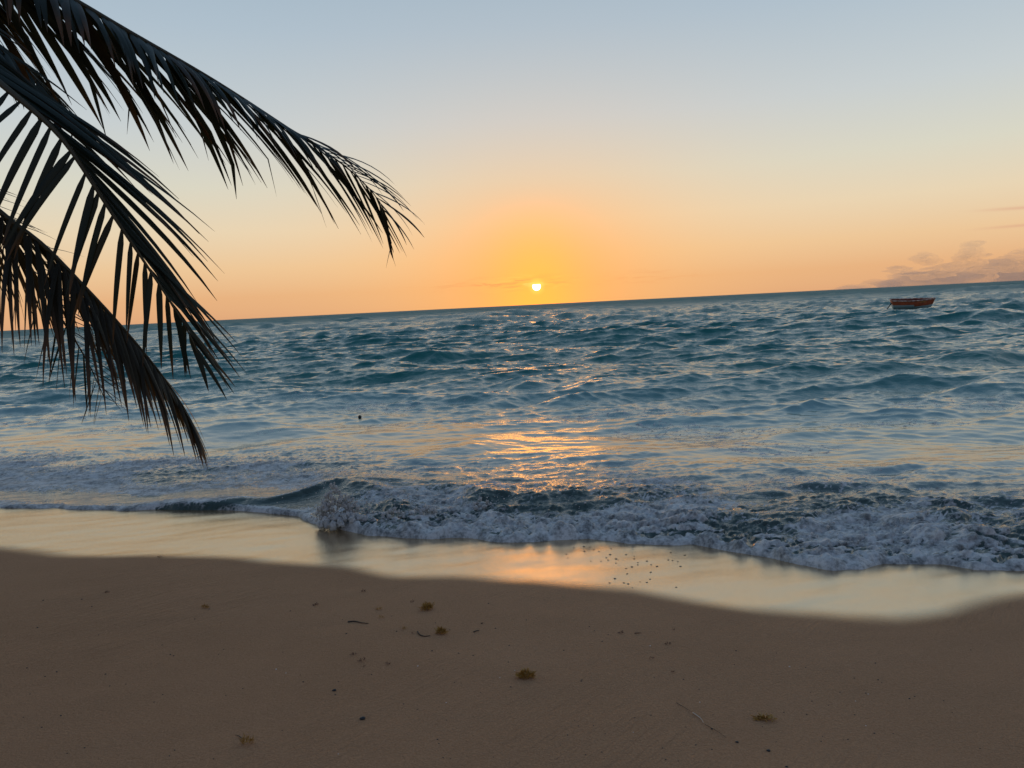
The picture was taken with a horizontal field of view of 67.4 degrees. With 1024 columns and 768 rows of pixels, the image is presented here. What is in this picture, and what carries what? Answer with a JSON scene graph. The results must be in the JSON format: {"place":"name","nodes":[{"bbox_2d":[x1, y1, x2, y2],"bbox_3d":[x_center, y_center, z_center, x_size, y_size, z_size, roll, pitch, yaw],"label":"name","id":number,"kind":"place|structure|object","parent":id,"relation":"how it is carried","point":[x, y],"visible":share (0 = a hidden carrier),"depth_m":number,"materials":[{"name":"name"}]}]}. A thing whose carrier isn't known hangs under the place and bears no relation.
{"place":"outdoors","nodes":[
{"label":"outdoors","id":0,"kind":"place"},
{"bbox_2d":[0,508,1023,767],"bbox_3d":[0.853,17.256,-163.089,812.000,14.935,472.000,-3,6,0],"label":"beach sand","id":1,"kind":"structure","parent":0,"point":[878,646],"depth_m":3.96,"materials":[{"name":"beige sand"}]},
{"bbox_2d":[0,0,423,468],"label":"palm tree","id":2,"kind":"object","parent":1,"relation":"on","point":[108,39],"visible":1,"depth_m":3.69,"materials":[{"name":"green plant"}]},
{"bbox_2d":[239,732,253,743],"bbox_3d":[-1.037,1.379,3.001,0.055,0.050,0.045,-5,6,-22],"label":"sargassum clump","id":3,"kind":"object","parent":1,"relation":"on","point":[244,739],"visible":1,"depth_m":3.00,"materials":[{"name":"brown plant"}]},
{"bbox_2d":[419,601,434,610],"bbox_3d":[-0.526,1.355,4.699,0.092,0.054,0.082,-1,6,19],"label":"sargassum clump","id":4,"kind":"object","parent":1,"relation":"on","point":[428,605],"visible":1,"depth_m":4.69,"materials":[{"name":"brown plant"}]},
{"bbox_2d":[434,626,448,633],"bbox_3d":[-0.387,1.355,4.239,0.089,0.045,0.061,-2,1,5],"label":"sargassum clump","id":5,"kind":"object","parent":1,"relation":"on","point":[439,629],"visible":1,"depth_m":4.23,"materials":[{"name":"brown plant"}]},
{"bbox_2d":[515,668,535,679],"bbox_3d":[0.066,1.357,3.607,0.110,0.050,0.082,-6,7,-27],"label":"sargassum clump","id":6,"kind":"object","parent":1,"relation":"on","point":[527,674],"visible":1,"depth_m":3.60,"materials":[{"name":"brown plant"}]},
{"bbox_2d":[751,713,777,721],"bbox_3d":[1.044,1.374,3.177,0.106,0.032,0.069,-3,1,-3],"label":"sargassum clump","id":7,"kind":"object","parent":1,"relation":"on","point":[763,716],"visible":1,"depth_m":3.17,"materials":[{"name":"brown plant"}]},
{"bbox_2d":[0,280,1023,570],"bbox_3d":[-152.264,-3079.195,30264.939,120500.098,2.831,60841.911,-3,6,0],"label":"sea","id":8,"kind":"structure","parent":0,"point":[762,424],"depth_m":13.06,"materials":[{"name":"liquid"}]},
{"bbox_2d":[277,466,970,545],"bbox_3d":[0.885,0.914,6.900,6.045,0.691,1.444,-1,6,14],"label":"breaking splash","id":9,"kind":"object","parent":8,"relation":"on","point":[333,519],"visible":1,"depth_m":7.25,"materials":[{"name":"liquid"}]},
{"bbox_2d":[887,298,935,308],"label":"rowing boat","id":10,"kind":"object","parent":8,"relation":"on","point":[907,303],"visible":0.94,"depth_m":65.18,"materials":[{"name":"paint"}]},
{"bbox_2d":[0,0,1023,330],"label":"sky","id":11,"kind":"structure","parent":0,"point":[542,151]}
]}

